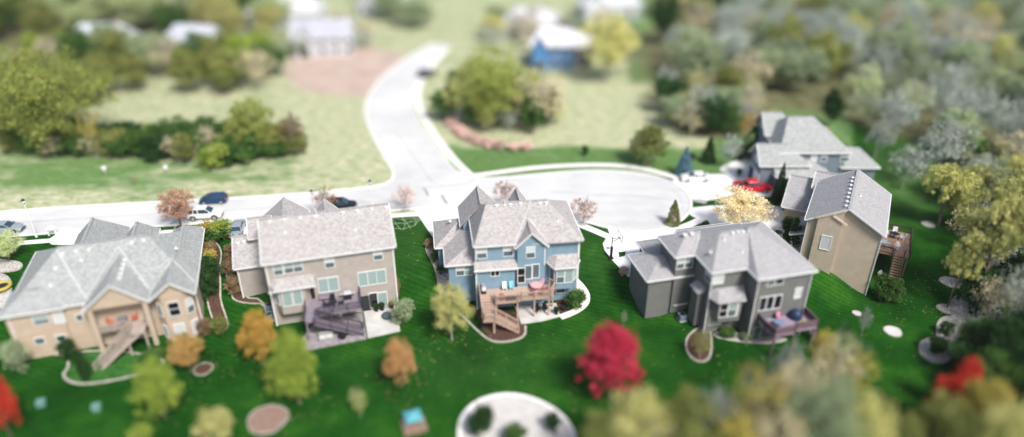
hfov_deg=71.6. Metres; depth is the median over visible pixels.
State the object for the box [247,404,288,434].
planting bed
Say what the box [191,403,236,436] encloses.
shrub
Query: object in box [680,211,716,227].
sidewalk
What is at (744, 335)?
shrub
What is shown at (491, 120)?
tree
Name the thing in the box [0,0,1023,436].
ground
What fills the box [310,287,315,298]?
door
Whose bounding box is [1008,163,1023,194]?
tree
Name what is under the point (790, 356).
tree
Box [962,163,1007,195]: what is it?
tree
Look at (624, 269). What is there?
shrub
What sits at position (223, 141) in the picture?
shrub
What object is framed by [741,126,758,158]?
conifer
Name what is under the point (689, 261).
window
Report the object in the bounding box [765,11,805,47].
tree
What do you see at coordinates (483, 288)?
grill
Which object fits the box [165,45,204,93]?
tree
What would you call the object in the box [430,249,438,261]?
shrub
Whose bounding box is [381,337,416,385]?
orange tree
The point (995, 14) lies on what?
tree
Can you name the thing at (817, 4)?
tree
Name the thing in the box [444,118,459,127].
grass clump
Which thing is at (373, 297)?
door
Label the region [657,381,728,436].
tree
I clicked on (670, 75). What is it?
tree
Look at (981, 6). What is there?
tree
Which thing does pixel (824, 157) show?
window
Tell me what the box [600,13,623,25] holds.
tree
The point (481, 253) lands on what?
window
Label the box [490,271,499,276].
window
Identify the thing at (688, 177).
parked car
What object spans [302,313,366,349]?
patio
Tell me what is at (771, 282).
window
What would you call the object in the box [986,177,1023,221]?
tree
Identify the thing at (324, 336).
outdoor sofa
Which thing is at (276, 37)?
tree
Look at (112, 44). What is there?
tree
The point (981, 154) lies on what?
shrub
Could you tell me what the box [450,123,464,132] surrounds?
grass clump
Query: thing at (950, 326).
shrub
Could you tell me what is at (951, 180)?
tall tree
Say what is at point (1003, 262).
tree
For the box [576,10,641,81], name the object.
tree
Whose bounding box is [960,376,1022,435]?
tree
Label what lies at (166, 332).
window
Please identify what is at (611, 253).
basketball hoop
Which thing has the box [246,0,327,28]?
distant house
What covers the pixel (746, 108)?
tree
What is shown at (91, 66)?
tree
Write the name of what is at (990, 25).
tree
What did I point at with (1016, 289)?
tree
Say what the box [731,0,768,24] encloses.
tree
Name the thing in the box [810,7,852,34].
tree
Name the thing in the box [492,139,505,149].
grass clump
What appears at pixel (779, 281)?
window
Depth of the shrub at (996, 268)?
91.73 m
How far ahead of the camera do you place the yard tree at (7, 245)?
91.77 m
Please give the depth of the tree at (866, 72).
146.68 m
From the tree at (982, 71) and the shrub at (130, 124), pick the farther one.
the tree at (982, 71)
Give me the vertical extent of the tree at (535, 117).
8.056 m
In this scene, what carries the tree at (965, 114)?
on the ground
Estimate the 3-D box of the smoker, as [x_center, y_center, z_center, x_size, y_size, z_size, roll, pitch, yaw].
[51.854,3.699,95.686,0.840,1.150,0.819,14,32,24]
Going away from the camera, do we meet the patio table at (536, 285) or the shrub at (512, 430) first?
the shrub at (512, 430)
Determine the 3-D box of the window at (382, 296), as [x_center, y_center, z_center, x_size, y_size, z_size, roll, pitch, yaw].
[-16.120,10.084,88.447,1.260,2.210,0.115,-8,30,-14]
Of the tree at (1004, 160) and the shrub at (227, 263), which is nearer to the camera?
the shrub at (227, 263)
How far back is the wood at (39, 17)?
186.50 m
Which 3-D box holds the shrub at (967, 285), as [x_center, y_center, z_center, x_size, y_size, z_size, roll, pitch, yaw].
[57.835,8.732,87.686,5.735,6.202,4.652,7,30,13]
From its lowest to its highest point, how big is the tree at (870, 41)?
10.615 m
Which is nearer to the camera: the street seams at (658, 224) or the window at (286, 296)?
the window at (286, 296)
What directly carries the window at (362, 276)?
in the taupe house at (292, 259)
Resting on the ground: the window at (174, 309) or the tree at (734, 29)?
the tree at (734, 29)
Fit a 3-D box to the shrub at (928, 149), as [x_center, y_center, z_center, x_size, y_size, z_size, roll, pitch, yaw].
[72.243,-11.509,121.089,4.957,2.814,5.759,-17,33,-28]
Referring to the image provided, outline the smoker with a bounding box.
[894,242,900,250]
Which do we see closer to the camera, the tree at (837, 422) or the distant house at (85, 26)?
the tree at (837, 422)
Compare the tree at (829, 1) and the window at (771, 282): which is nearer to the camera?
the window at (771, 282)
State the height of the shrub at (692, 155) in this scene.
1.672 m
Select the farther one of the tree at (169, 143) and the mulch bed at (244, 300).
the tree at (169, 143)
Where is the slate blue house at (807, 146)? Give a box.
[748,111,880,191]
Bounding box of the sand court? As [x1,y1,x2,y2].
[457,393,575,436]
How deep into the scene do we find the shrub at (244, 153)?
118.28 m
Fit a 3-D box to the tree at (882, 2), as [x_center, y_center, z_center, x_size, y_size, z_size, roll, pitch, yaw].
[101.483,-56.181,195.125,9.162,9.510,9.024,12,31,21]
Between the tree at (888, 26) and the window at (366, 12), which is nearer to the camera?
the tree at (888, 26)
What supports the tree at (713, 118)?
on the ground
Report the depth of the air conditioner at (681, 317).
86.22 m
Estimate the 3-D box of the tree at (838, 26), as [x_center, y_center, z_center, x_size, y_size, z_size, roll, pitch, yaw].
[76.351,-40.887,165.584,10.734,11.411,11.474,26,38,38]
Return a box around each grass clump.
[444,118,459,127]
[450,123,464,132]
[457,128,468,138]
[465,132,478,142]
[473,136,487,145]
[483,138,495,148]
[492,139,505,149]
[506,141,520,150]
[519,140,533,151]
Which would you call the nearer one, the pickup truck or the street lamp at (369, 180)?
the street lamp at (369, 180)
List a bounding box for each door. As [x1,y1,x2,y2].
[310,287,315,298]
[361,295,370,310]
[368,292,378,307]
[517,267,525,283]
[748,162,754,177]
[753,169,759,180]
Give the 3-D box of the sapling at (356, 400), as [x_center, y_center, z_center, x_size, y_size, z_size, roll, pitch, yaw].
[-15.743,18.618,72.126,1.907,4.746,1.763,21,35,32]
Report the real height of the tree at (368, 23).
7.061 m
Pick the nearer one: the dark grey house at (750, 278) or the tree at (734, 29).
the dark grey house at (750, 278)
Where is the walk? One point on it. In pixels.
(584, 304)
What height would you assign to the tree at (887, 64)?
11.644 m
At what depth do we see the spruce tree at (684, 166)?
114.36 m
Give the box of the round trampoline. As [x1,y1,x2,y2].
[0,280,12,293]
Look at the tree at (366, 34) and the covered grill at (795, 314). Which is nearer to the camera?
the covered grill at (795, 314)
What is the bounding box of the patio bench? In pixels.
[318,292,333,301]
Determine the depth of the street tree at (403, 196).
104.15 m
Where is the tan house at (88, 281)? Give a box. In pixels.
[0,217,204,370]
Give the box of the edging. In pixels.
[453,307,526,342]
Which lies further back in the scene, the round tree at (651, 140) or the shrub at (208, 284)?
the round tree at (651, 140)
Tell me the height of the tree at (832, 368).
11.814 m
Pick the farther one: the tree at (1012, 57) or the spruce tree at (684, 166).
the tree at (1012, 57)
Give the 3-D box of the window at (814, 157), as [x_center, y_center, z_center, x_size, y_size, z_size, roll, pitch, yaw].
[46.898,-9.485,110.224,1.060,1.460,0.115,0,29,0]
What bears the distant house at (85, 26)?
on the ground
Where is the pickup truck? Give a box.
[732,178,771,193]
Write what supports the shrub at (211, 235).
on the ground
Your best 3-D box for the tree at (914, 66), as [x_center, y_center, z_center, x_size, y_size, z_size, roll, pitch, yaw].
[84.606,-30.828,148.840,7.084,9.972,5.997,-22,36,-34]
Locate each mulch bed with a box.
[203,241,228,329]
[226,269,265,311]
[477,308,523,340]
[555,300,574,313]
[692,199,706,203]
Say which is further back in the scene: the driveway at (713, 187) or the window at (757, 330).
the driveway at (713, 187)
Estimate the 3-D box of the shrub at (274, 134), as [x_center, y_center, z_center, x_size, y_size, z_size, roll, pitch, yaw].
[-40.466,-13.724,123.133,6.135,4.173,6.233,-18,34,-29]
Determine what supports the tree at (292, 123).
on the ground
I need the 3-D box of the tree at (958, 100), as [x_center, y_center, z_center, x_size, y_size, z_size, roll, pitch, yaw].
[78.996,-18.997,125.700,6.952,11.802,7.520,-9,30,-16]
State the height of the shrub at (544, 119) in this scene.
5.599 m
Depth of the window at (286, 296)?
83.47 m
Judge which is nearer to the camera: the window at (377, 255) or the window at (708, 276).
the window at (708, 276)
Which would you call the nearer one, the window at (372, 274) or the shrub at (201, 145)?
the window at (372, 274)
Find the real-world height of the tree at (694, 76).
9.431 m
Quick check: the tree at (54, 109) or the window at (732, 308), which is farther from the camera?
the tree at (54, 109)
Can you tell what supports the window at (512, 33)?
in the distant house at (547, 15)
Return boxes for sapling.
[348,384,366,417]
[620,311,627,323]
[690,330,713,357]
[858,307,872,336]
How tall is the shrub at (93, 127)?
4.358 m
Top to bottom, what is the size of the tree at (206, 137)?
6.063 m
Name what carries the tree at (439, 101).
on the ground
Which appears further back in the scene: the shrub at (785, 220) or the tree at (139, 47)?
the tree at (139, 47)
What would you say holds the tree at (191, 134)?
on the ground
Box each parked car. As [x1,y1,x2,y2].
[0,220,25,233]
[185,205,223,221]
[198,191,227,204]
[228,219,245,237]
[327,197,357,208]
[417,68,436,78]
[680,171,711,182]
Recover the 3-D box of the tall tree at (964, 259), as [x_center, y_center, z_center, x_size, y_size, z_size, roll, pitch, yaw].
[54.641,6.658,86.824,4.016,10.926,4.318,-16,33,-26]
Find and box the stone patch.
[0,259,22,272]
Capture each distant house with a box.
[76,18,139,51]
[162,20,222,64]
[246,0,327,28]
[288,14,355,58]
[354,0,411,16]
[502,4,559,36]
[528,23,577,70]
[574,27,593,67]
[578,0,643,20]
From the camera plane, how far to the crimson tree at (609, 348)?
71.60 m
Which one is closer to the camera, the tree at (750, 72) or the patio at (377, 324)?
the patio at (377, 324)
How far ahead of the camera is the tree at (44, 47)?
155.75 m
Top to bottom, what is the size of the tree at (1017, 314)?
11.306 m
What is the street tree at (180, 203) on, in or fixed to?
on the tree ring
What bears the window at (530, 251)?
in the blue house at (518, 239)
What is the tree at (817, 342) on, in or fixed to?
on the ground
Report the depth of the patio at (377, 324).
86.17 m
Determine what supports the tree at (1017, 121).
on the ground
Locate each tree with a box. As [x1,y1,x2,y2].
[0,43,119,147]
[0,50,40,69]
[0,51,10,63]
[0,72,47,124]
[0,229,26,260]
[0,375,22,436]
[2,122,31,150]
[16,32,42,58]
[27,32,63,67]
[35,60,67,98]
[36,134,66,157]
[40,29,65,63]
[53,29,104,65]
[55,26,91,59]
[66,59,118,98]
[69,126,96,138]
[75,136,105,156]
[76,108,98,155]
[79,50,108,63]
[83,22,127,65]
[84,57,113,90]
[89,23,128,51]
[90,27,135,62]
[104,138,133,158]
[109,51,149,89]
[123,31,171,76]
[124,355,183,423]
[145,31,178,79]
[155,187,194,225]
[160,133,181,161]
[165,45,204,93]
[165,331,204,371]
[169,29,215,79]
[169,131,194,163]
[175,126,207,154]
[191,35,227,85]
[191,115,217,136]
[194,121,220,145]
[204,47,249,92]
[214,25,240,58]
[218,35,262,81]
[222,95,276,155]
[230,46,279,89]
[235,308,278,360]
[244,30,275,59]
[247,130,276,155]
[248,40,286,76]
[261,326,318,403]
[266,25,288,47]
[271,116,302,139]
[273,18,289,39]
[277,108,305,153]
[280,131,309,152]
[283,35,308,51]
[309,185,337,204]
[354,18,379,37]
[354,29,375,48]
[373,0,401,19]
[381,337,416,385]
[388,0,436,25]
[390,183,416,208]
[427,86,456,119]
[430,281,475,340]
[440,64,479,122]
[444,69,464,88]
[452,43,542,125]
[461,98,491,126]
[477,109,498,131]
[479,13,509,33]
[479,23,508,48]
[485,3,505,31]
[491,179,514,200]
[496,108,520,131]
[500,91,526,121]
[506,13,535,41]
[508,65,570,128]
[519,16,542,39]
[520,94,545,134]
[522,4,541,20]
[548,99,567,124]
[553,16,578,30]
[556,14,585,30]
[570,196,597,222]
[572,20,598,30]
[575,319,645,400]
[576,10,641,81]
[580,408,631,436]
[588,7,614,23]
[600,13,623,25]
[607,382,672,436]
[618,2,643,29]
[627,124,671,164]
[630,409,683,436]
[651,0,684,43]
[652,74,690,102]
[656,63,680,83]
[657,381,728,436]
[660,93,697,127]
[661,23,699,49]
[662,25,713,72]
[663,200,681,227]
[673,39,727,77]
[673,146,693,178]
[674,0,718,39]
[674,81,712,107]
[675,101,709,136]
[676,55,705,84]
[677,0,714,40]
[683,64,708,91]
[688,79,718,126]
[691,378,744,436]
[693,81,721,106]
[696,93,733,135]
[698,136,716,164]
[701,71,722,85]
[708,1,746,36]
[710,21,759,63]
[710,64,749,96]
[710,408,760,436]
[711,30,750,65]
[711,185,768,223]
[714,85,743,112]
[715,11,743,37]
[717,133,744,167]
[724,355,794,429]
[725,43,779,86]
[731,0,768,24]
[732,82,766,113]
[735,98,764,130]
[738,404,810,436]
[739,0,760,26]
[741,16,780,55]
[741,42,787,86]
[741,105,759,142]
[742,81,767,102]
[743,5,767,41]
[743,76,763,92]
[753,201,779,222]
[754,0,798,19]
[759,35,813,78]
[759,355,828,436]
[763,3,783,23]
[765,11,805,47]
[768,2,801,29]
[771,337,817,386]
[774,372,869,436]
[779,47,830,94]
[787,12,829,45]
[789,4,819,27]
[795,0,832,23]
[801,28,856,83]
[805,370,859,435]
[807,327,836,381]
[809,322,865,393]
[810,6,845,27]
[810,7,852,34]
[819,87,847,126]
[821,19,863,56]
[825,0,860,10]
[829,387,901,436]
[830,0,883,33]
[834,342,880,393]
[841,30,875,78]
[842,61,885,110]
[845,13,873,37]
[847,22,877,60]
[847,89,887,124]
[850,61,891,96]
[854,29,889,73]
[862,41,905,89]
[863,118,898,158]
[868,0,900,30]
[869,82,922,129]
[872,29,932,84]
[873,91,922,141]
[874,0,906,31]
[874,16,903,36]
[874,407,932,436]
[876,67,914,95]
[883,18,928,44]
[887,74,937,121]
[887,142,928,188]
[888,0,928,28]
[900,51,934,88]
[905,79,943,115]
[906,52,946,91]
[907,388,975,436]
[909,28,954,56]
[911,0,932,15]
[914,36,943,81]
[914,112,981,167]
[917,61,959,89]
[918,164,984,226]
[923,36,988,74]
[923,374,968,420]
[926,62,969,113]
[927,163,974,204]
[928,0,968,35]
[929,3,979,38]
[930,413,1000,436]
[931,106,986,146]
[932,79,983,140]
[938,7,985,42]
[938,57,978,94]
[939,0,976,31]
[940,37,994,78]
[941,234,986,307]
[945,203,988,239]
[947,329,973,345]
[948,77,998,119]
[948,190,991,229]
[948,355,984,399]
[951,20,992,56]
[953,178,1023,303]
[954,316,994,347]
[959,0,994,11]
[959,49,997,103]
[959,147,1002,178]
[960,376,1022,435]
[961,0,1006,34]
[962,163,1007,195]
[963,11,1010,37]
[966,60,1008,88]
[967,198,996,219]
[967,304,1011,322]
[967,398,1023,436]
[969,153,1009,191]
[969,312,1023,362]
[970,271,1023,320]
[971,344,1023,395]
[972,18,1002,45]
[972,252,1008,268]
[973,72,1023,117]
[974,87,1003,124]
[976,40,995,64]
[977,225,1023,263]
[978,92,1021,140]
[979,163,1019,195]
[984,26,1023,47]
[984,67,1022,95]
[986,32,1020,66]
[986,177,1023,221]
[990,398,1023,436]
[991,151,1017,174]
[991,253,1020,269]
[991,264,1023,317]
[991,344,1023,404]
[992,95,1023,143]
[993,0,1023,34]
[993,129,1023,157]
[996,14,1023,58]
[996,41,1023,74]
[998,152,1023,177]
[998,251,1023,285]
[1001,276,1023,309]
[1005,304,1023,335]
[1006,79,1023,110]
[1008,6,1023,34]
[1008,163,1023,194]
[1014,28,1023,64]
[1018,203,1023,306]
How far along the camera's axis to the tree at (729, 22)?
171.52 m
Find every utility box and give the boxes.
[34,397,46,407]
[90,402,101,412]
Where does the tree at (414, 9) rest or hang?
on the ground
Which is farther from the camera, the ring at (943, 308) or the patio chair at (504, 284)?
the ring at (943, 308)
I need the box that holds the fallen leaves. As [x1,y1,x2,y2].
[91,158,1000,436]
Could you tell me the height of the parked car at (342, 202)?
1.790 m
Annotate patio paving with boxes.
[720,157,750,174]
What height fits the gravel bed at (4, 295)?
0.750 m
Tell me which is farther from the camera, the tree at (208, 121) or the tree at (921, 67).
the tree at (921, 67)
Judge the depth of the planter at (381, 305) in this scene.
88.32 m
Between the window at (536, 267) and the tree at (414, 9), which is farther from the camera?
the tree at (414, 9)
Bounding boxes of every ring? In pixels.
[193,362,213,375]
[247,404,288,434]
[578,220,587,225]
[852,310,861,315]
[883,325,901,336]
[921,221,934,227]
[936,304,954,313]
[939,276,960,287]
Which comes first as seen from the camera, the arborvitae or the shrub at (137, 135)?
the arborvitae
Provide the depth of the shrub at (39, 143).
121.52 m
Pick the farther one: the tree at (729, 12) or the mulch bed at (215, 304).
the tree at (729, 12)
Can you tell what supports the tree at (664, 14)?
on the ground
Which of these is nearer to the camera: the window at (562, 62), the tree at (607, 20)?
the window at (562, 62)
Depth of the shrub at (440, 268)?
92.52 m
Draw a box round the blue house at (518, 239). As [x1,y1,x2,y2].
[432,185,583,332]
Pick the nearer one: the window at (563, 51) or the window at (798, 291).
the window at (798, 291)
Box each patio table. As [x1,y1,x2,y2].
[116,315,127,324]
[329,299,336,307]
[338,332,346,339]
[530,281,541,290]
[774,318,784,327]
[890,231,900,238]
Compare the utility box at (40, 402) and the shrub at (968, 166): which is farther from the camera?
the shrub at (968, 166)
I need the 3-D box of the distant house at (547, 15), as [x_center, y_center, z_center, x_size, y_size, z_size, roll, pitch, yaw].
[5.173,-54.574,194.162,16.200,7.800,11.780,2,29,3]
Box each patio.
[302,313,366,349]
[364,306,399,337]
[515,303,559,323]
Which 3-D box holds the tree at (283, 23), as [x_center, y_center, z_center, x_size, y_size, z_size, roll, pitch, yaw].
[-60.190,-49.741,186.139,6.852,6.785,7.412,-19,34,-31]
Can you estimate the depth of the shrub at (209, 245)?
93.78 m
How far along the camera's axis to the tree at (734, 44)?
159.16 m
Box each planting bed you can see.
[53,350,164,384]
[685,327,712,362]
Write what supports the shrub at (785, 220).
on the ground
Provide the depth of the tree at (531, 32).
177.96 m
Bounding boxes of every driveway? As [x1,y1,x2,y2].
[47,232,79,244]
[414,209,457,236]
[603,226,683,276]
[672,174,772,200]
[690,205,783,237]
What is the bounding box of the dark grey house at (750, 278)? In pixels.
[627,221,821,355]
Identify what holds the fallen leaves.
on the ground
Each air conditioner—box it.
[265,302,273,311]
[265,312,273,321]
[676,312,686,322]
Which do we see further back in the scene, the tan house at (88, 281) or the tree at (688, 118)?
the tree at (688, 118)
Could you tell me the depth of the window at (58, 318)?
79.46 m
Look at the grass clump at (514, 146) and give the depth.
124.02 m
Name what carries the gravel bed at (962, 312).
on the ground
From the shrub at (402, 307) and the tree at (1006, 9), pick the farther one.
the tree at (1006, 9)
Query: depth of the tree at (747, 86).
140.12 m
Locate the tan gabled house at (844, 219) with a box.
[781,169,912,295]
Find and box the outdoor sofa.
[318,330,332,341]
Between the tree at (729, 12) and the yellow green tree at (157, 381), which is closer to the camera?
the yellow green tree at (157, 381)
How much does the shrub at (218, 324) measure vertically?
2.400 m
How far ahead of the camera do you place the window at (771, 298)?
81.46 m
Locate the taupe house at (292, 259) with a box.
[231,197,397,340]
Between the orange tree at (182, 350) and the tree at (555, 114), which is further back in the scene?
the tree at (555, 114)
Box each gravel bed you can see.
[0,273,11,307]
[425,246,448,293]
[713,332,786,343]
[918,336,950,363]
[936,316,960,343]
[950,296,982,325]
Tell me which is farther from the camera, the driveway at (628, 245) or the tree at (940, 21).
the tree at (940, 21)
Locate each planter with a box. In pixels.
[373,303,378,311]
[378,302,384,310]
[388,301,393,308]
[553,306,558,314]
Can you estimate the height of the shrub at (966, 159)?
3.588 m
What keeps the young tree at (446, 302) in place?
on the ground
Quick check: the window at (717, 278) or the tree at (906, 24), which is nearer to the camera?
the window at (717, 278)
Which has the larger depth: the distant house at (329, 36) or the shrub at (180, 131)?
the distant house at (329, 36)
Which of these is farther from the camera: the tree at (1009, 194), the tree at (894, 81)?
the tree at (894, 81)
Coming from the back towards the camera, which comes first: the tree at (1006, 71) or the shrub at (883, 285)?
the tree at (1006, 71)
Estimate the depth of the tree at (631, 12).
193.90 m
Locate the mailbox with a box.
[45,226,56,235]
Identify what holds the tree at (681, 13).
on the ground
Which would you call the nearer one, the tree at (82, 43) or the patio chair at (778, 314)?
the patio chair at (778, 314)
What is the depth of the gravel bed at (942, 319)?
85.82 m
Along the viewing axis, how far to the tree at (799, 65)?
146.48 m
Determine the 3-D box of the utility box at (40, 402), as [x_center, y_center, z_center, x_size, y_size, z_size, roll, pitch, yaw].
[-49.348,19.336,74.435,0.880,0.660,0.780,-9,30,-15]
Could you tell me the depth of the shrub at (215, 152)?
116.53 m
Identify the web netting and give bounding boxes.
[395,210,423,228]
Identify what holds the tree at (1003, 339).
on the ground
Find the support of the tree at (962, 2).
on the ground
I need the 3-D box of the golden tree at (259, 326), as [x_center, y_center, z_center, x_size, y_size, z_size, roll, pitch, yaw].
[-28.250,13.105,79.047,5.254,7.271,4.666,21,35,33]
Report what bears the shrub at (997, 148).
on the ground
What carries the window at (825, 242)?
in the tan gabled house at (844, 219)
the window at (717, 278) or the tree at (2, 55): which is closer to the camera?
the window at (717, 278)
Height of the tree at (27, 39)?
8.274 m
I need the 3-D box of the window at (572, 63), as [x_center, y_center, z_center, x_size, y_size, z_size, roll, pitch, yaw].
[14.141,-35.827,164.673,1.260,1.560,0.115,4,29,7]
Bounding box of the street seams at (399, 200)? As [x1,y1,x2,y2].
[33,119,687,221]
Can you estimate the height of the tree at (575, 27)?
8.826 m
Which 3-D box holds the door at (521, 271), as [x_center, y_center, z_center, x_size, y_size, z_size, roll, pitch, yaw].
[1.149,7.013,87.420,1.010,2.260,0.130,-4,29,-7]
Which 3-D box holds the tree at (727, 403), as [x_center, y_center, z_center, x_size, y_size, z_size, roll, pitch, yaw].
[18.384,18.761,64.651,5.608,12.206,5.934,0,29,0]
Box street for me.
[0,43,689,235]
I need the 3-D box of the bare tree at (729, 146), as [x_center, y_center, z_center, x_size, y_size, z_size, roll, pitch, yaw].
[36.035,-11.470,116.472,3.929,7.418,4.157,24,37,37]
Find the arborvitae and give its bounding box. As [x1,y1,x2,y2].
[771,162,785,199]
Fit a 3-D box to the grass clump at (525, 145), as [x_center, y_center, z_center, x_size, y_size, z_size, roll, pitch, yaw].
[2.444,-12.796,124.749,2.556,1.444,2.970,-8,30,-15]
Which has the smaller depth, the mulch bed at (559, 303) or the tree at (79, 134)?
the mulch bed at (559, 303)
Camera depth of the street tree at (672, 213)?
100.49 m
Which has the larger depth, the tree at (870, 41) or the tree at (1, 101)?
the tree at (870, 41)
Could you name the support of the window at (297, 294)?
in the taupe house at (292, 259)
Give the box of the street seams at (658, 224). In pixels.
[612,176,682,226]
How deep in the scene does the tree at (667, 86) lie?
137.32 m
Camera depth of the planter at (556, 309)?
87.63 m
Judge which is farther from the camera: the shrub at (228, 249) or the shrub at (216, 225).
the shrub at (216, 225)
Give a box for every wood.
[0,0,294,42]
[648,0,994,8]
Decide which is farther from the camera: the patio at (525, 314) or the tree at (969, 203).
the tree at (969, 203)
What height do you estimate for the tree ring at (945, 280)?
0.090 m
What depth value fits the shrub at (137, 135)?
120.17 m
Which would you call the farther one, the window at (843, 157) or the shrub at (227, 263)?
the window at (843, 157)
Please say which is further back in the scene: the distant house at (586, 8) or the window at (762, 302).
the distant house at (586, 8)
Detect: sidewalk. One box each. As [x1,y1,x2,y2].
[0,213,417,244]
[414,50,472,174]
[473,163,680,180]
[576,221,609,237]
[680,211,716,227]
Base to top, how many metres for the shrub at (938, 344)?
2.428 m
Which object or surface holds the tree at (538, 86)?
on the ground
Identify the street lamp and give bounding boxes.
[19,199,37,237]
[368,179,372,203]
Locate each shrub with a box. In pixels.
[0,124,15,147]
[0,132,21,152]
[0,338,31,374]
[15,127,46,153]
[29,129,56,156]
[52,131,92,155]
[54,335,75,360]
[55,124,75,148]
[61,117,91,133]
[69,347,90,381]
[83,123,104,137]
[89,125,129,154]
[90,123,111,148]
[109,120,143,129]
[112,127,145,152]
[120,126,155,155]
[125,420,155,436]
[136,134,169,161]
[137,345,164,363]
[141,123,154,135]
[144,117,172,137]
[152,134,172,157]
[154,127,183,147]
[158,114,196,134]
[167,121,203,145]
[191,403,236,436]
[193,141,229,170]
[195,140,213,154]
[195,218,213,235]
[196,316,212,336]
[198,271,218,300]
[200,254,220,278]
[202,248,216,258]
[203,222,233,242]
[203,240,217,251]
[207,314,229,335]
[210,131,236,142]
[210,217,231,238]
[212,120,231,140]
[213,136,238,160]
[216,146,239,165]
[220,256,237,277]
[222,130,265,162]
[223,241,231,259]
[223,273,241,294]
[254,122,283,141]
[256,140,290,157]
[266,126,291,150]
[389,297,414,324]
[396,276,400,296]
[423,237,433,248]
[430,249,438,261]
[436,263,445,273]
[467,415,484,436]
[470,402,494,432]
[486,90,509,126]
[501,420,527,436]
[516,98,553,122]
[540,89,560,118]
[544,411,561,435]
[563,288,586,309]
[581,145,588,154]
[618,266,628,275]
[689,153,695,161]
[718,104,746,132]
[718,325,736,338]
[736,168,742,174]
[738,154,743,160]
[740,331,753,341]
[772,229,781,234]
[780,216,793,232]
[782,216,803,246]
[872,272,897,300]
[887,277,905,302]
[920,141,950,162]
[928,335,948,354]
[938,320,957,336]
[942,139,971,148]
[945,338,1003,379]
[949,147,978,166]
[956,264,1010,315]
[958,159,996,176]
[961,260,1023,293]
[966,137,992,154]
[977,140,1017,157]
[977,153,1007,167]
[980,316,1017,328]
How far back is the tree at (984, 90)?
132.34 m
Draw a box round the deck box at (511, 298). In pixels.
[506,294,515,300]
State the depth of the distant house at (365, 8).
210.26 m
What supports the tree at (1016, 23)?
on the ground
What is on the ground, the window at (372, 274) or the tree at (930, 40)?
the tree at (930, 40)
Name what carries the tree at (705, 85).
on the ground
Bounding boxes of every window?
[31,314,50,324]
[33,337,45,344]
[51,312,66,323]
[55,334,65,342]
[74,313,83,321]
[156,303,163,317]
[162,324,169,337]
[166,301,181,316]
[173,323,186,337]
[185,296,195,313]
[191,318,198,334]
[272,264,283,275]
[274,292,280,305]
[281,291,293,306]
[283,262,293,273]
[292,261,303,272]
[292,289,303,305]
[299,49,309,57]
[317,276,339,293]
[320,47,325,53]
[324,257,334,268]
[333,47,338,52]
[346,47,351,52]
[357,271,368,286]
[363,9,370,16]
[366,270,377,285]
[373,250,382,260]
[376,269,386,283]
[377,291,387,307]
[455,266,464,275]
[464,266,472,275]
[476,248,486,258]
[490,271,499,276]
[503,246,513,256]
[510,28,518,36]
[525,265,532,279]
[526,246,535,258]
[531,264,539,278]
[534,61,544,70]
[549,267,554,279]
[550,60,555,66]
[551,48,555,54]
[556,270,564,283]
[556,289,565,293]
[560,60,565,66]
[561,49,565,55]
[564,269,572,282]
[570,60,575,66]
[571,49,575,55]
[576,57,581,62]
[676,258,685,269]
[684,257,693,268]
[704,269,711,284]
[708,317,720,325]
[712,273,724,284]
[718,303,728,317]
[727,302,737,316]
[751,326,761,339]
[757,296,767,311]
[765,295,774,310]
[766,279,776,286]
[773,294,782,308]
[774,278,784,284]
[793,287,802,298]
[810,154,817,161]
[819,235,831,250]
[820,154,827,161]
[839,154,849,161]
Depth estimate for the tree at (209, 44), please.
150.80 m
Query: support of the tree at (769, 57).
on the ground
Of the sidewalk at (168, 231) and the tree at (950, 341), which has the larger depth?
the sidewalk at (168, 231)
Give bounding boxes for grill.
[340,289,354,299]
[481,283,485,293]
[789,308,801,320]
[880,239,889,247]
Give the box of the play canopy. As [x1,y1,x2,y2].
[400,408,427,436]
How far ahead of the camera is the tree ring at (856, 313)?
88.22 m
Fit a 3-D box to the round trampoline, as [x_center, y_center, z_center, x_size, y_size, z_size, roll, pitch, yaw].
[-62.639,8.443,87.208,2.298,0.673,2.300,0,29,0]
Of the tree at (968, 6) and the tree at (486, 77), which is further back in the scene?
the tree at (968, 6)
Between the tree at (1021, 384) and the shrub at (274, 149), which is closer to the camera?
the tree at (1021, 384)
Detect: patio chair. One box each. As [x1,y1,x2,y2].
[105,317,114,325]
[502,281,506,288]
[509,281,513,290]
[535,303,540,313]
[542,302,547,309]
[776,311,783,319]
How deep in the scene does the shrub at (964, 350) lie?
77.12 m
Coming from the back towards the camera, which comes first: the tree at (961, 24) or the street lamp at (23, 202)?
the tree at (961, 24)
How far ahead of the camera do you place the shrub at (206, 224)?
97.59 m
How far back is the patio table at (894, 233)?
98.52 m
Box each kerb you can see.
[0,42,434,211]
[2,45,692,236]
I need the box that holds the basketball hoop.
[608,229,622,259]
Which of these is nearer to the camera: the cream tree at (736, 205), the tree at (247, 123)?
the cream tree at (736, 205)
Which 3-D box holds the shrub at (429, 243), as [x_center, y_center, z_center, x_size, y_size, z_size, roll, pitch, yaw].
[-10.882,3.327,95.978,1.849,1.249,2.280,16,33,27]
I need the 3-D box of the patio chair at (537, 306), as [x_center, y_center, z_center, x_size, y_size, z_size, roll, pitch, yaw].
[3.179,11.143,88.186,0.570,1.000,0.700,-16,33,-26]
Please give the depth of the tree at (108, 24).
167.89 m
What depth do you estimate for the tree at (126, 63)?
149.82 m
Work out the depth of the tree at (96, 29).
161.06 m

